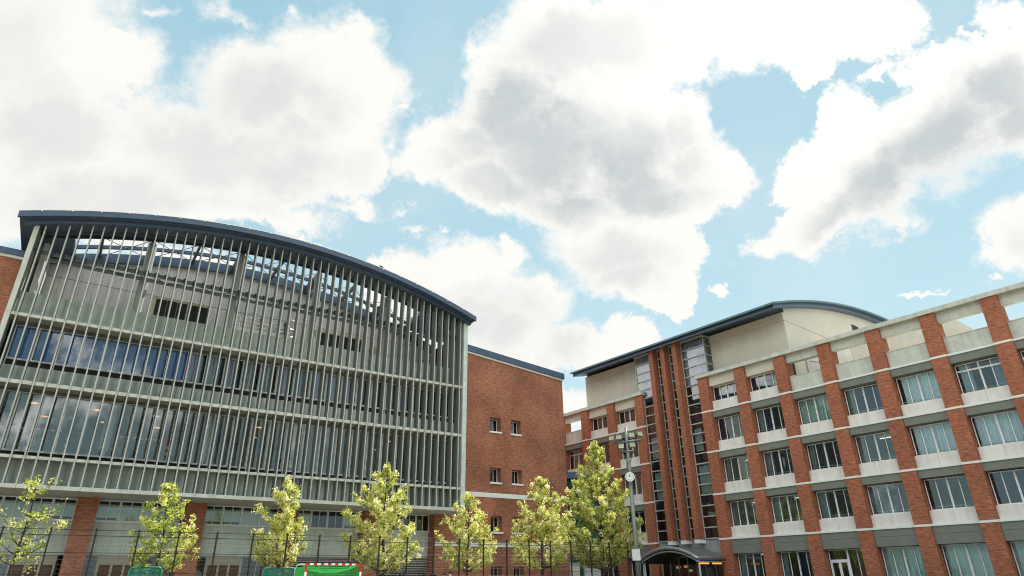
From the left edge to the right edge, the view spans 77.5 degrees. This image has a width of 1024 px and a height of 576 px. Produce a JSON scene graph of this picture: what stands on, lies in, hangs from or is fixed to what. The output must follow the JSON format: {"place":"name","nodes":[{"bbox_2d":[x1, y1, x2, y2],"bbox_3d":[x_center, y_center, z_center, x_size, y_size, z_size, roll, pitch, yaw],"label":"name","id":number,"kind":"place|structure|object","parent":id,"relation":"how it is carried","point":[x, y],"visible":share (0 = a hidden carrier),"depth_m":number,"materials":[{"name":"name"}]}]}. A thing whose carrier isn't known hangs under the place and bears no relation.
{"place":"outdoors","nodes":[
{"label":"outdoors","id":0,"kind":"place"},
{"bbox_2d":[0,0,1023,510],"label":"sky","id":1,"kind":"structure","parent":0,"point":[592,182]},
{"bbox_2d":[554,440,646,575],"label":"street tree","id":2,"kind":"object","parent":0,"point":[595,523],"visible":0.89,"depth_m":50.34,"materials":[{"name":"green plant"}]},
{"label":"ground","id":3,"kind":"structure","parent":0,"visible":0},
{"bbox_2d":[0,209,569,575],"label":"sports hall","id":4,"kind":"structure","parent":3,"relation":"on","point":[82,335],"depth_m":47.66,"materials":[{"name":"grey metal"}]},
{"bbox_2d":[0,495,28,518],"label":"window","id":5,"kind":"structure","parent":4,"relation":"in","point":[12,511],"depth_m":39.04,"materials":[{"name":"glass"}]},
{"bbox_2d":[3,324,39,362],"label":"window","id":6,"kind":"structure","parent":4,"relation":"in","point":[25,348],"depth_m":40.08,"materials":[{"name":"blue glass"}]},
{"bbox_2d":[2,391,44,451],"bbox_3d":[-29.545,8.070,38.572,1.237,3.540,0.140,15,-29,-31],"label":"window","id":7,"kind":"structure","parent":4,"relation":"in","point":[3,448],"depth_m":38.10,"materials":[{"name":"silver metal"}]},
{"bbox_2d":[4,426,69,453],"bbox_3d":[-29.876,9.922,39.952,3.160,2.000,1.214,15,-29,-31],"label":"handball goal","id":8,"kind":"object","parent":4,"relation":"on","point":[37,429],"visible":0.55,"depth_m":40.20,"materials":[{"name":"red paint"}]},
{"bbox_2d":[24,497,53,518],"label":"window","id":9,"kind":"structure","parent":4,"relation":"in","point":[37,505],"depth_m":39.78,"materials":[{"name":"glass"}]},
{"bbox_2d":[30,328,61,364],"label":"window","id":10,"kind":"structure","parent":4,"relation":"in","point":[52,343],"depth_m":40.74,"materials":[{"name":"blue glass"}]},
{"bbox_2d":[27,394,66,454],"bbox_3d":[-28.500,8.509,39.127,1.237,3.900,0.160,15,-29,-31],"label":"window","id":11,"kind":"structure","parent":4,"relation":"in","point":[45,395],"depth_m":38.70,"materials":[{"name":"silver metal"}]},
{"bbox_2d":[49,498,77,519],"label":"window","id":12,"kind":"structure","parent":4,"relation":"in","point":[68,509],"depth_m":40.41,"materials":[{"name":"glass"}]},
{"bbox_2d":[52,332,83,369],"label":"window","id":13,"kind":"structure","parent":4,"relation":"in","point":[75,348],"depth_m":41.39,"materials":[{"name":"blue glass"}]},
{"bbox_2d":[53,397,90,455],"bbox_3d":[-27.472,8.629,39.846,1.237,3.540,0.140,15,-29,-31],"label":"window","id":14,"kind":"structure","parent":4,"relation":"in","point":[54,452],"depth_m":39.33,"materials":[{"name":"silver metal"}]},
{"bbox_2d":[77,335,106,370],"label":"window","id":15,"kind":"structure","parent":4,"relation":"in","point":[89,341],"depth_m":42.03,"materials":[{"name":"blue glass"}]},
{"bbox_2d":[76,400,112,458],"bbox_3d":[-26.426,9.068,40.401,1.237,3.900,0.160,15,-29,-31],"label":"window","id":16,"kind":"structure","parent":4,"relation":"in","point":[78,454],"depth_m":39.94,"materials":[{"name":"silver metal"}]},
{"bbox_2d":[95,500,121,521],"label":"window","id":17,"kind":"structure","parent":4,"relation":"in","point":[106,511],"depth_m":41.63,"materials":[{"name":"glass"}]},
{"bbox_2d":[99,339,127,373],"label":"window","id":18,"kind":"structure","parent":4,"relation":"in","point":[111,344],"depth_m":42.69,"materials":[{"name":"blue glass"}]},
{"bbox_2d":[101,402,134,458],"bbox_3d":[-25.398,9.188,41.120,1.237,3.540,0.140,15,-29,-31],"label":"window","id":19,"kind":"structure","parent":4,"relation":"in","point":[115,402],"depth_m":40.77,"materials":[{"name":"silver metal"}]},
{"bbox_2d":[117,501,143,521],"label":"window","id":20,"kind":"structure","parent":4,"relation":"in","point":[127,513],"depth_m":42.25,"materials":[{"name":"glass"}]},
{"bbox_2d":[122,342,148,376],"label":"window","id":21,"kind":"structure","parent":4,"relation":"in","point":[133,347],"depth_m":43.35,"materials":[{"name":"blue glass"}]},
{"bbox_2d":[124,405,155,460],"bbox_3d":[-24.352,9.628,41.675,1.237,3.900,0.160,15,-29,-31],"label":"window","id":22,"kind":"structure","parent":4,"relation":"in","point":[137,405],"depth_m":41.69,"materials":[{"name":"silver metal"}]},
{"bbox_2d":[113,436,168,460],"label":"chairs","id":23,"kind":"object","parent":4,"relation":"on","point":[154,440],"visible":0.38,"depth_m":43.29,"materials":[{"name":"grey metal"}]},
{"bbox_2d":[141,502,163,522],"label":"window","id":24,"kind":"structure","parent":4,"relation":"in","point":[145,513],"depth_m":42.91,"materials":[{"name":"glass"}]},
{"bbox_2d":[144,346,168,379],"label":"window","id":25,"kind":"structure","parent":4,"relation":"in","point":[154,350],"depth_m":44.00,"materials":[{"name":"blue glass"}]},
{"bbox_2d":[165,349,188,382],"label":"window","id":26,"kind":"structure","parent":4,"relation":"in","point":[170,373],"depth_m":44.65,"materials":[{"name":"blue glass"}]},
{"bbox_2d":[148,296,207,323],"bbox_3d":[-25.268,2.985,47.816,4.010,4.030,1.500,15,-29,-31],"label":"air conditioning unit","id":27,"kind":"object","parent":4,"relation":"on","point":[164,307],"visible":0.39,"depth_m":47.69,"materials":[{"name":"grey"}]},
{"bbox_2d":[166,410,196,463],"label":"window","id":28,"kind":"structure","parent":4,"relation":"in","point":[180,410],"depth_m":42.94,"materials":[{"name":"silver metal"}]},
{"bbox_2d":[183,352,207,384],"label":"window","id":29,"kind":"structure","parent":4,"relation":"in","point":[194,356],"depth_m":45.21,"materials":[{"name":"glass"}]},
{"bbox_2d":[187,412,215,465],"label":"window","id":30,"kind":"structure","parent":4,"relation":"in","point":[200,412],"depth_m":43.52,"materials":[{"name":"silver metal"}]},
{"bbox_2d":[202,355,225,387],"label":"window","id":31,"kind":"structure","parent":4,"relation":"in","point":[212,366],"depth_m":45.80,"materials":[{"name":"grey glass"}]},
{"bbox_2d":[205,505,223,524],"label":"window","id":32,"kind":"structure","parent":4,"relation":"in","point":[213,515],"depth_m":44.93,"materials":[{"name":"glass"}]},
{"bbox_2d":[206,414,234,468],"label":"window","id":33,"kind":"structure","parent":4,"relation":"in","point":[216,414],"depth_m":44.18,"materials":[{"name":"silver metal"}]},
{"bbox_2d":[221,506,242,525],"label":"window","id":34,"kind":"structure","parent":4,"relation":"in","point":[230,516],"depth_m":45.54,"materials":[{"name":"glass"}]},
{"bbox_2d":[221,358,243,389],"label":"window","id":35,"kind":"structure","parent":4,"relation":"in","point":[228,383],"depth_m":46.43,"materials":[{"name":"glass"}]},
{"bbox_2d":[226,416,252,468],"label":"window","id":36,"kind":"structure","parent":4,"relation":"in","point":[235,416],"depth_m":44.77,"materials":[{"name":"silver metal"}]},
{"bbox_2d":[240,507,259,525],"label":"window","id":37,"kind":"structure","parent":4,"relation":"in","point":[248,518],"depth_m":46.13,"materials":[{"name":"glass"}]},
{"bbox_2d":[239,361,261,392],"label":"window","id":38,"kind":"structure","parent":4,"relation":"in","point":[250,364],"depth_m":47.06,"materials":[{"name":"grey glass"}]},
{"bbox_2d":[245,418,270,471],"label":"window","id":39,"kind":"structure","parent":4,"relation":"in","point":[253,418],"depth_m":45.38,"materials":[{"name":"silver metal"}]},
{"bbox_2d":[235,316,296,339],"bbox_3d":[-20.371,4.492,51.337,5.370,4.100,2.800,15,-29,-31],"label":"pipe rack","id":40,"kind":"object","parent":4,"relation":"on","point":[256,329],"visible":0.3,"depth_m":50.92,"materials":[{"name":"grey metal"}]},
{"bbox_2d":[257,363,278,396],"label":"window","id":41,"kind":"structure","parent":4,"relation":"in","point":[267,369],"depth_m":47.68,"materials":[{"name":"glass"}]},
{"bbox_2d":[258,508,278,526],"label":"window","id":42,"kind":"structure","parent":4,"relation":"in","point":[262,522],"depth_m":46.66,"materials":[{"name":"glass"}]},
{"bbox_2d":[264,420,287,470],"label":"window","id":43,"kind":"structure","parent":4,"relation":"in","point":[271,420],"depth_m":46.09,"materials":[{"name":"silver metal"}]},
{"bbox_2d":[275,366,294,396],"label":"window","id":44,"kind":"structure","parent":4,"relation":"in","point":[285,369],"depth_m":48.33,"materials":[{"name":"grey glass"}]},
{"bbox_2d":[281,422,304,473],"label":"window","id":45,"kind":"structure","parent":4,"relation":"in","point":[288,422],"depth_m":46.68,"materials":[{"name":"silver metal"}]},
{"bbox_2d":[291,369,310,401],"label":"window","id":46,"kind":"structure","parent":4,"relation":"in","point":[301,371],"depth_m":48.90,"materials":[{"name":"glass"}]},
{"bbox_2d":[298,509,311,527],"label":"window","id":47,"kind":"structure","parent":4,"relation":"in","point":[307,516],"depth_m":48.24,"materials":[{"name":"glass"}]},
{"bbox_2d":[299,424,320,473],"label":"window","id":48,"kind":"structure","parent":4,"relation":"in","point":[305,424],"depth_m":47.33,"materials":[{"name":"silver metal"}]},
{"bbox_2d":[307,371,326,401],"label":"window","id":49,"kind":"structure","parent":4,"relation":"in","point":[318,373],"depth_m":49.59,"materials":[{"name":"glass"}]},
{"bbox_2d":[310,510,327,527],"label":"window","id":50,"kind":"structure","parent":4,"relation":"in","point":[312,510],"depth_m":48.68,"materials":[{"name":"silver metal"}]},
{"bbox_2d":[316,426,336,476],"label":"window","id":51,"kind":"structure","parent":4,"relation":"in","point":[321,426],"depth_m":47.98,"materials":[{"name":"silver metal"}]},
{"bbox_2d":[324,374,341,405],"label":"window","id":52,"kind":"structure","parent":4,"relation":"in","point":[334,376],"depth_m":50.23,"materials":[{"name":"glass"}]},
{"bbox_2d":[314,330,362,351],"bbox_3d":[-15.021,5.839,54.071,4.130,3.830,1.500,15,-29,-31],"label":"air conditioning unit","id":53,"kind":"object","parent":4,"relation":"on","point":[322,340],"visible":0.27,"depth_m":53.95,"materials":[{"name":"grey metal"}]},
{"bbox_2d":[332,428,351,476],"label":"window","id":54,"kind":"structure","parent":4,"relation":"in","point":[337,428],"depth_m":48.63,"materials":[{"name":"silver metal"}]},
{"bbox_2d":[340,376,356,405],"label":"window","id":55,"kind":"structure","parent":4,"relation":"in","point":[349,378],"depth_m":50.84,"materials":[{"name":"glass"}]},
{"bbox_2d":[343,511,359,528],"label":"window","id":56,"kind":"structure","parent":4,"relation":"in","point":[345,523],"depth_m":49.86,"materials":[{"name":"grey glass"}]},
{"bbox_2d":[348,430,367,478],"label":"window","id":57,"kind":"structure","parent":4,"relation":"in","point":[352,430],"depth_m":49.25,"materials":[{"name":"silver metal"}]},
{"bbox_2d":[354,378,371,409],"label":"window","id":58,"kind":"structure","parent":4,"relation":"in","point":[356,388],"depth_m":51.40,"materials":[{"name":"silver metal"}]},
{"bbox_2d":[364,431,381,478],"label":"window","id":59,"kind":"structure","parent":4,"relation":"in","point":[368,431],"depth_m":49.92,"materials":[{"name":"silver metal"}]},
{"bbox_2d":[369,381,385,408],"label":"window","id":60,"kind":"structure","parent":4,"relation":"in","point":[371,386],"depth_m":52.04,"materials":[{"name":"silver metal"}]},
{"bbox_2d":[384,383,399,413],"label":"window","id":61,"kind":"structure","parent":4,"relation":"in","point":[386,391],"depth_m":52.62,"materials":[{"name":"silver metal"}]},
{"bbox_2d":[398,385,407,412],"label":"window","id":62,"kind":"structure","parent":4,"relation":"in","point":[400,392],"depth_m":53.29,"materials":[{"name":"silver metal"}]},
{"bbox_2d":[0,526,629,575],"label":"fence","id":63,"kind":"object","parent":3,"relation":"on","point":[319,545],"visible":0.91,"depth_m":35.30,"materials":[{"name":"grey metal"}]},
{"bbox_2d":[566,472,600,575],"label":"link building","id":64,"kind":"structure","parent":3,"relation":"on","point":[570,476],"depth_m":64.65,"materials":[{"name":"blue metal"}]},
{"bbox_2d":[609,427,642,575],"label":"floodlight pole","id":65,"kind":"object","parent":3,"relation":"on","point":[630,477],"visible":1,"depth_m":50.20,"materials":[{"name":"grey"}]},
{"bbox_2d":[640,546,725,575],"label":"entrance canopy","id":66,"kind":"object","parent":3,"relation":"on","point":[665,555],"visible":0.98,"depth_m":54.90,"materials":[{"name":"grey metal"}]},
{"bbox_2d":[564,281,1023,575],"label":"classroom block","id":67,"kind":"structure","parent":3,"relation":"on","point":[802,438],"depth_m":51.46,"materials":[{"name":"red brick"}]},
{"bbox_2d":[569,449,582,469],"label":"window","id":68,"kind":"structure","parent":67,"relation":"in","point":[574,453],"depth_m":72.72,"materials":[{"name":"silver metal"}]},
{"bbox_2d":[593,416,607,430],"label":"window","id":69,"kind":"structure","parent":67,"relation":"in","point":[600,423],"depth_m":71.14,"materials":[{"name":"glass"}]},
{"bbox_2d":[619,408,635,423],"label":"window","id":70,"kind":"structure","parent":67,"relation":"in","point":[627,416],"depth_m":68.23,"materials":[{"name":"glass"}]},
{"bbox_2d":[622,437,638,458],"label":"window","id":71,"kind":"structure","parent":67,"relation":"in","point":[635,454],"depth_m":66.58,"materials":[{"name":"silver metal"}]},
{"bbox_2d":[624,473,642,495],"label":"window","id":72,"kind":"structure","parent":67,"relation":"in","point":[626,482],"depth_m":65.03,"materials":[{"name":"silver metal"}]},
{"bbox_2d":[628,511,646,533],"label":"window","id":73,"kind":"structure","parent":67,"relation":"in","point":[637,514],"depth_m":63.78,"materials":[{"name":"black glass"}]},
{"bbox_2d":[631,559,650,575],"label":"window","id":74,"kind":"structure","parent":67,"relation":"in","point":[642,565],"depth_m":62.14,"materials":[{"name":"silver metal"}]},
{"bbox_2d":[662,557,717,575],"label":"entrance doors","id":75,"kind":"structure","parent":67,"relation":"in","point":[679,557],"depth_m":57.52,"materials":[{"name":"grey paint"}]},
{"bbox_2d":[713,382,735,400],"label":"window","id":76,"kind":"structure","parent":67,"relation":"in","point":[723,391],"depth_m":59.75,"materials":[{"name":"clear glass"}]},
{"bbox_2d":[718,414,743,439],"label":"window","id":77,"kind":"structure","parent":67,"relation":"in","point":[726,423],"depth_m":58.53,"materials":[{"name":"silver metal"}]},
{"bbox_2d":[724,455,748,481],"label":"window","id":78,"kind":"structure","parent":67,"relation":"in","point":[727,465],"depth_m":57.01,"materials":[{"name":"silver metal"}]},
{"bbox_2d":[730,499,757,526],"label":"window","id":79,"kind":"structure","parent":67,"relation":"in","point":[733,507],"depth_m":55.46,"materials":[{"name":"silver metal"}]},
{"bbox_2d":[738,553,764,575],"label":"window","id":80,"kind":"structure","parent":67,"relation":"in","point":[742,558],"depth_m":53.84,"materials":[{"name":"silver metal"}]},
{"bbox_2d":[750,371,774,390],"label":"window","id":81,"kind":"structure","parent":67,"relation":"in","point":[762,381],"depth_m":57.01,"materials":[{"name":"silver metal"}]},
{"bbox_2d":[756,405,784,432],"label":"window","id":82,"kind":"structure","parent":67,"relation":"in","point":[766,415],"depth_m":55.66,"materials":[{"name":"clear glass"}]},
{"bbox_2d":[763,448,792,476],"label":"window","id":83,"kind":"structure","parent":67,"relation":"in","point":[769,457],"depth_m":54.26,"materials":[{"name":"silver metal"}]},
{"bbox_2d":[771,494,802,522],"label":"window","id":84,"kind":"structure","parent":67,"relation":"in","point":[776,502],"depth_m":52.70,"materials":[{"name":"silver metal"}]},
{"bbox_2d":[780,551,813,575],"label":"window","id":85,"kind":"structure","parent":67,"relation":"in","point":[805,559],"depth_m":50.36,"materials":[{"name":"silver metal"}]},
{"bbox_2d":[797,394,831,424],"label":"window","id":86,"kind":"structure","parent":67,"relation":"in","point":[814,409],"depth_m":52.60,"materials":[{"name":"clear glass"}]},
{"bbox_2d":[806,440,841,470],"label":"window","id":87,"kind":"structure","parent":67,"relation":"in","point":[822,451],"depth_m":51.19,"materials":[{"name":"silver metal"}]},
{"bbox_2d":[816,489,853,519],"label":"window","id":88,"kind":"structure","parent":67,"relation":"in","point":[823,498],"depth_m":49.89,"materials":[{"name":"silver metal"}]},
{"bbox_2d":[828,549,862,575],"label":"window","id":89,"kind":"structure","parent":67,"relation":"in","point":[847,560],"depth_m":47.72,"materials":[{"name":"silver metal"}]},
{"bbox_2d":[844,383,883,414],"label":"window","id":90,"kind":"structure","parent":67,"relation":"in","point":[871,394],"depth_m":49.63,"materials":[{"name":"clear glass"}]},
{"bbox_2d":[855,431,896,463],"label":"window","id":91,"kind":"structure","parent":67,"relation":"in","point":[860,440],"depth_m":48.70,"materials":[{"name":"silver metal"}]},
{"bbox_2d":[866,482,909,514],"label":"window","id":92,"kind":"structure","parent":67,"relation":"in","point":[896,491],"depth_m":46.41,"materials":[{"name":"glass"}]},
{"bbox_2d":[881,545,926,575],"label":"window","id":93,"kind":"structure","parent":67,"relation":"in","point":[899,560],"depth_m":44.91,"materials":[{"name":"glass"}]},
{"bbox_2d":[896,370,941,404],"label":"window","id":94,"kind":"structure","parent":67,"relation":"in","point":[924,386],"depth_m":46.88,"materials":[{"name":"teal glass"}]},
{"bbox_2d":[909,421,957,455],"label":"window","id":95,"kind":"structure","parent":67,"relation":"in","point":[933,438],"depth_m":45.36,"materials":[{"name":"teal glass"}]},
{"bbox_2d":[923,475,974,510],"bbox_3d":[30.134,14.047,43.743,0.590,2.200,2.883,18,-31,-35],"label":"window","id":96,"kind":"structure","parent":67,"relation":"in","point":[935,487],"depth_m":44.25,"materials":[{"name":"silver metal"}]},
{"bbox_2d":[941,542,995,575],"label":"window","id":97,"kind":"structure","parent":67,"relation":"in","point":[964,559],"depth_m":42.07,"materials":[{"name":"teal glass"}]},
{"bbox_2d":[954,356,1007,393],"bbox_3d":[32.436,6.013,43.980,0.417,2.190,2.883,18,-31,-35],"label":"window","id":98,"kind":"structure","parent":67,"relation":"in","point":[965,370],"depth_m":44.07,"materials":[{"name":"silver metal"}]},
{"bbox_2d":[970,409,1023,446],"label":"window","id":99,"kind":"structure","parent":67,"relation":"in","point":[1004,427],"depth_m":42.55,"materials":[{"name":"glass"}]},
{"bbox_2d":[988,468,1023,504],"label":"window","id":100,"kind":"structure","parent":67,"relation":"in","point":[1008,485],"depth_m":41.39,"materials":[{"name":"glass"}]},
{"bbox_2d":[1010,541,1023,575],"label":"window","id":101,"kind":"structure","parent":67,"relation":"in","point":[1017,547],"depth_m":40.13,"materials":[{"name":"glass"}]},
{"label":"sports field","id":102,"kind":"structure","parent":0,"visible":0},
{"bbox_2d":[127,566,162,575],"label":"net cage","id":103,"kind":"object","parent":102,"relation":"on","point":[145,569],"visible":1,"depth_m":29.33,"materials":[{"name":"teal"}]},
{"bbox_2d":[262,567,294,575],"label":"net cage","id":104,"kind":"object","parent":102,"relation":"on","point":[270,573],"visible":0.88,"depth_m":32.55,"materials":[{"name":"teal"}]},
{"bbox_2d":[294,563,361,575],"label":"handball goal","id":105,"kind":"object","parent":102,"relation":"on","point":[305,571],"visible":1,"depth_m":29.93,"materials":[{"name":"red paint"}]},
{"label":"path","id":106,"kind":"structure","parent":0,"visible":0},
{"bbox_2d":[569,563,579,575],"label":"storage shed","id":107,"kind":"structure","parent":106,"relation":"on","point":[576,570],"depth_m":54.90,"materials":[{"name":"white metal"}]},
{"bbox_2d":[583,566,600,575],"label":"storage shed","id":108,"kind":"structure","parent":106,"relation":"on","point":[587,571],"depth_m":55.23,"materials":[{"name":"metal"}]},
{"label":"planting strip","id":109,"kind":"structure","parent":0,"visible":0},
{"bbox_2d":[0,474,70,575],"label":"street tree","id":110,"kind":"object","parent":109,"relation":"on","point":[22,538],"visible":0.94,"depth_m":31.29,"materials":[{"name":"green plant"}]},
{"bbox_2d":[125,481,199,575],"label":"street tree","id":111,"kind":"object","parent":109,"relation":"on","point":[168,489],"visible":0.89,"depth_m":34.27,"materials":[{"name":"green plant"}]},
{"bbox_2d":[249,475,308,571],"bbox_3d":[-13.668,14.684,37.542,3.446,7.138,3.900,15,-29,-31],"label":"street tree","id":112,"kind":"object","parent":109,"relation":"on","point":[285,522],"visible":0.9,"depth_m":37.34,"materials":[{"name":"green plant"}]},
{"bbox_2d":[339,462,423,575],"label":"street tree","id":113,"kind":"object","parent":109,"relation":"on","point":[384,520],"visible":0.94,"depth_m":40.77,"materials":[{"name":"green plant"}]},
{"bbox_2d":[434,491,498,575],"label":"street tree","id":114,"kind":"object","parent":109,"relation":"on","point":[474,528],"visible":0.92,"depth_m":43.79,"materials":[{"name":"green plant"}]},
{"bbox_2d":[509,476,575,575],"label":"street tree","id":115,"kind":"object","parent":109,"relation":"on","point":[541,528],"visible":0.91,"depth_m":47.36,"materials":[{"name":"green plant"}]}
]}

